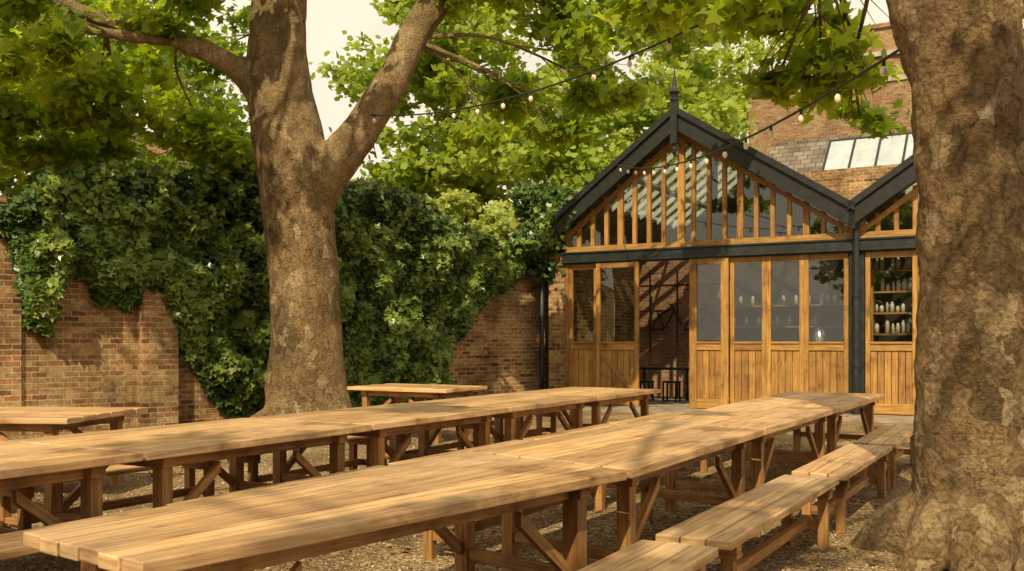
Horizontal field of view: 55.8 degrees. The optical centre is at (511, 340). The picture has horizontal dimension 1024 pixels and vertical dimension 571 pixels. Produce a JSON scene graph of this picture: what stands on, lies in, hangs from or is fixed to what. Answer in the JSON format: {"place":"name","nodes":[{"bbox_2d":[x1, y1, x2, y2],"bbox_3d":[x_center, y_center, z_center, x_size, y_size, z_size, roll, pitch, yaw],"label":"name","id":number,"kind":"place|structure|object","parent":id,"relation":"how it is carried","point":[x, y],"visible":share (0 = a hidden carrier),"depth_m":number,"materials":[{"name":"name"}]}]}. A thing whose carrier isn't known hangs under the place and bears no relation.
{"place":"outdoors","nodes":[
{"label":"outdoors","id":0,"kind":"place"},
{"bbox_2d":[130,136,186,169],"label":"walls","id":1,"kind":"structure","parent":0,"point":[154,149],"depth_m":37.20,"materials":[{"name":"brown brick"}]},
{"bbox_2d":[0,410,912,570],"bbox_3d":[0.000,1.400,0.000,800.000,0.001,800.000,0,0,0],"label":"gravel ground","id":2,"kind":"structure","parent":0,"point":[855,428],"depth_m":7.44,"materials":[{"name":"gravel"}]},
{"bbox_2d":[0,441,142,570],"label":"picnic table","id":3,"kind":"object","parent":2,"relation":"on","point":[23,465],"visible":0.79,"depth_m":5.39,"materials":[{"name":"brown wood"}]},
{"bbox_2d":[0,406,147,486],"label":"picnic table","id":4,"kind":"object","parent":2,"relation":"on","point":[50,421],"visible":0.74,"depth_m":8.61,"materials":[{"name":"brown wood"}]},
{"bbox_2d":[0,507,150,559],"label":"bench","id":5,"kind":"object","parent":2,"relation":"on","point":[12,545],"visible":0.09,"depth_m":4.56,"materials":[{"name":"brown wood"}]},
{"bbox_2d":[0,458,228,529],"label":"bench","id":6,"kind":"object","parent":2,"relation":"on","point":[23,520],"visible":0.37,"depth_m":7.25,"materials":[{"name":"brown wood"}]},
{"bbox_2d":[0,0,250,196],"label":"distant trees","id":7,"kind":"object","parent":2,"relation":"on","point":[7,189],"visible":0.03,"depth_m":27.00,"materials":[{"name":"green plant"}]},
{"bbox_2d":[8,418,371,525],"bbox_3d":[-2.189,1.024,6.894,1.330,0.752,2.133,0,0,29],"label":"picnic table","id":8,"kind":"object","parent":2,"relation":"on","point":[164,449],"visible":0.64,"depth_m":6.54,"materials":[{"name":"brown wood"}]},
{"bbox_2d":[0,203,548,435],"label":"wall brickwork","id":9,"kind":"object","parent":2,"relation":"on","point":[87,354],"depth_m":15.45,"materials":[{"name":"brick"}]},
{"bbox_2d":[0,196,414,247],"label":"coping bricks","id":10,"kind":"object","parent":9,"relation":"on","point":[3,199],"visible":0.02,"depth_m":14.19,"materials":[{"name":"brown brick"}]},
{"bbox_2d":[166,465,382,505],"bbox_3d":[-1.365,1.174,6.431,0.360,0.452,2.028,0,0,29],"label":"bench","id":11,"kind":"object","parent":2,"relation":"on","point":[355,470],"visible":0.03,"depth_m":6.45,"materials":[{"name":"brown wood"}]},
{"bbox_2d":[0,158,563,418],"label":"ivy","id":12,"kind":"object","parent":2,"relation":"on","point":[121,235],"visible":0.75,"depth_m":16.37,"materials":[{"name":"green plant"}]},
{"bbox_2d":[227,436,369,482],"bbox_3d":[-1.955,1.175,9.239,0.360,0.449,2.047,0,0,29],"label":"bench","id":13,"kind":"object","parent":2,"relation":"on","point":[353,462],"visible":0.35,"depth_m":9.40,"materials":[{"name":"brown wood"}]},
{"bbox_2d":[23,451,626,570],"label":"picnic table","id":14,"kind":"object","parent":2,"relation":"on","point":[256,529],"visible":1,"depth_m":3.84,"materials":[{"name":"brown wood"}]},
{"bbox_2d":[0,0,681,417],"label":"plane tree","id":15,"kind":"object","parent":2,"relation":"on","point":[68,84],"visible":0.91,"depth_m":15.08,"materials":[{"name":"green plant"}]},
{"bbox_2d":[371,24,714,122],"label":"string lights","id":16,"kind":"object","parent":15,"relation":"attached to","point":[629,65],"visible":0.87,"depth_m":11.27},
{"bbox_2d":[251,403,508,483],"bbox_3d":[-1.131,1.024,8.776,1.330,0.751,2.149,0,0,29],"label":"picnic table","id":17,"kind":"object","parent":2,"relation":"on","point":[394,422],"visible":0.58,"depth_m":8.40,"materials":[{"name":"brown wood"}]},
{"bbox_2d":[347,383,486,443],"bbox_3d":[-1.358,1.024,13.824,1.749,0.751,1.126,0,0,30],"label":"picnic table","id":18,"kind":"object","parent":2,"relation":"on","point":[398,391],"visible":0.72,"depth_m":13.52,"materials":[{"name":"brown wood"}]},
{"bbox_2d":[385,423,477,465],"bbox_3d":[-0.913,1.176,11.094,0.360,0.448,1.947,0,0,29],"label":"bench","id":19,"kind":"object","parent":2,"relation":"on","point":[459,445],"visible":0.19,"depth_m":11.42,"materials":[{"name":"brown wood"}]},
{"bbox_2d":[394,188,523,239],"bbox_3d":[-0.696,-2.213,24.834,6.390,3.197,4.438,0,0,0],"label":"garden shrub","id":20,"kind":"object","parent":2,"relation":"on","point":[498,218],"visible":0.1,"depth_m":24.19,"materials":[{"name":"green plant"}]},
{"bbox_2d":[388,440,529,465],"bbox_3d":[-0.307,1.175,8.313,0.360,0.451,2.045,0,0,29],"label":"bench","id":21,"kind":"object","parent":2,"relation":"on","point":[472,449],"visible":0.04,"depth_m":8.37,"materials":[{"name":"brown wood"}]},
{"bbox_2d":[38,416,879,570],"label":"fallen leaves","id":22,"kind":"object","parent":2,"relation":"on","point":[390,544],"visible":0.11,"depth_m":6.53,"materials":[{"name":"brown plant"}]},
{"bbox_2d":[400,394,597,455],"bbox_3d":[-0.089,1.024,10.630,1.330,0.752,2.063,0,0,29],"label":"picnic table","id":23,"kind":"object","parent":2,"relation":"on","point":[520,405],"visible":0.62,"depth_m":10.31,"materials":[{"name":"brown wood"}]},
{"bbox_2d":[423,485,604,559],"bbox_3d":[0.099,1.175,7.087,0.380,0.451,2.491,0,0,29],"label":"bench","id":24,"kind":"object","parent":2,"relation":"on","point":[431,538],"visible":0.21,"depth_m":6.59,"materials":[{"name":"brown wood"}]},
{"bbox_2d":[490,411,559,441],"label":"bench","id":25,"kind":"object","parent":2,"relation":"on","point":[552,428],"visible":0.34,"depth_m":13.49,"materials":[{"name":"brown wood"}]},
{"bbox_2d":[309,0,767,232],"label":"lime tree","id":26,"kind":"object","parent":2,"relation":"on","point":[720,105],"visible":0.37,"depth_m":27.57,"materials":[{"name":"green plant"}]},
{"bbox_2d":[329,27,785,224],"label":"distant trees","id":27,"kind":"object","parent":2,"relation":"on","point":[407,164],"visible":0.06,"depth_m":30.44,"materials":[{"name":"green plant"}]},
{"bbox_2d":[523,424,622,440],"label":"bench","id":28,"kind":"object","parent":2,"relation":"on","point":[579,430],"visible":0.13,"depth_m":10.12,"materials":[{"name":"brown wood"}]},
{"bbox_2d":[502,387,660,436],"bbox_3d":[0.925,1.024,12.435,1.330,0.751,2.043,0,0,29],"label":"picnic table","id":29,"kind":"object","parent":2,"relation":"on","point":[606,396],"visible":0.49,"depth_m":12.14,"materials":[{"name":"brown wood"}]},
{"bbox_2d":[472,422,763,570],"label":"picnic table","id":30,"kind":"object","parent":2,"relation":"on","point":[642,454],"visible":0.73,"depth_m":5.84,"materials":[{"name":"brown wood"}]},
{"bbox_2d":[609,412,683,424],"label":"bench","id":31,"kind":"object","parent":2,"relation":"on","point":[644,418],"visible":0.12,"depth_m":11.81,"materials":[{"name":"brown wood"}]},
{"bbox_2d":[578,540,718,570],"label":"bench","id":32,"kind":"object","parent":2,"relation":"on","point":[645,555],"visible":1,"depth_m":4.25,"materials":[{"name":"brown wood"}]},
{"bbox_2d":[592,459,707,499],"bbox_3d":[1.397,1.175,9.397,0.380,0.451,2.592,0,0,29],"label":"bench","id":33,"kind":"object","parent":2,"relation":"on","point":[703,465],"visible":0.09,"depth_m":10.27,"materials":[{"name":"brown wood"}]},
{"bbox_2d":[540,66,918,423],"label":"timber garden pavilion","id":34,"kind":"structure","parent":2,"relation":"on","point":[768,276],"depth_m":20.12,"materials":[{"name":"wood"}]},
{"bbox_2d":[504,178,587,283],"bbox_3d":[0.782,-2.421,21.358,1.942,2.453,1.968,0,0,0],"label":"ivy","id":35,"kind":"object","parent":34,"relation":"attached to","point":[535,210],"visible":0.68,"depth_m":21.08,"materials":[{"name":"green plant"}]},
{"bbox_2d":[693,438,769,466],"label":"bench","id":36,"kind":"object","parent":2,"relation":"on","point":[766,443],"visible":0.05,"depth_m":11.47,"materials":[{"name":"brown wood"}]},
{"bbox_2d":[647,403,838,511],"bbox_3d":[2.101,1.024,8.623,1.100,0.752,2.819,0,0,30],"label":"picnic table","id":37,"kind":"object","parent":2,"relation":"on","point":[772,420],"visible":0.63,"depth_m":8.09,"materials":[{"name":"brown wood"}]},
{"bbox_2d":[656,475,838,570],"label":"bench","id":38,"kind":"object","parent":2,"relation":"on","point":[728,528],"visible":0.81,"depth_m":5.50,"materials":[{"name":"brown wood"}]},
{"bbox_2d":[570,0,1023,570],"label":"plane tree","id":39,"kind":"object","parent":2,"relation":"on","point":[958,506],"visible":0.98,"depth_m":6.04,"materials":[{"name":"green plant"}]},
{"bbox_2d":[617,49,898,175],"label":"string lights","id":40,"kind":"object","parent":39,"relation":"attached to","point":[882,72],"visible":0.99,"depth_m":8.88,"materials":[{"name":"glass"},{"name":"black rubber cable"}]},
{"bbox_2d":[737,391,884,472],"bbox_3d":[3.391,1.025,10.935,1.176,0.751,2.767,0,0,30],"label":"picnic table","id":41,"kind":"object","parent":2,"relation":"on","point":[846,402],"visible":0.59,"depth_m":10.66,"materials":[{"name":"brown wood"}]},
{"bbox_2d":[748,54,911,155],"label":"walls","id":42,"kind":"structure","parent":2,"relation":"on","point":[768,113],"depth_m":34.81,"materials":[{"name":"brown brick"}]},
{"bbox_2d":[744,33,1023,91],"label":"stone coping","id":43,"kind":"object","parent":42,"relation":"on","point":[890,78],"depth_m":33.51,"materials":[{"name":"beige stone"}]},
{"bbox_2d":[858,22,897,52],"bbox_3d":[13.381,-10.705,36.294,3.500,1.290,3.200,0,0,29],"label":"chimney stack","id":44,"kind":"object","parent":43,"relation":"on","point":[884,30],"visible":0.04,"depth_m":34.59,"materials":[{"name":"brown brick"}]},
{"bbox_2d":[768,130,912,171],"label":"slate roofed workshop","id":45,"kind":"structure","parent":2,"relation":"on","point":[854,151],"depth_m":27.61,"materials":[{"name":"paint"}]},
{"bbox_2d":[791,444,891,533],"bbox_3d":[2.734,1.175,7.882,0.380,0.451,2.181,0,0,30],"label":"bench","id":46,"kind":"object","parent":2,"relation":"on","point":[846,464],"visible":0.84,"depth_m":7.49,"materials":[{"name":"brown wood"}]},
{"bbox_2d":[854,423,913,489],"bbox_3d":[3.925,1.175,10.025,0.380,0.451,2.368,0,0,28],"label":"bench","id":47,"kind":"object","parent":2,"relation":"on","point":[894,436],"visible":0.73,"depth_m":9.38,"materials":[{"name":"brown wood"}]},
{"bbox_2d":[0,0,1023,224],"label":"sky","id":48,"kind":"structure","parent":0,"point":[326,20],"materials":[{"name":"white"}]}
]}

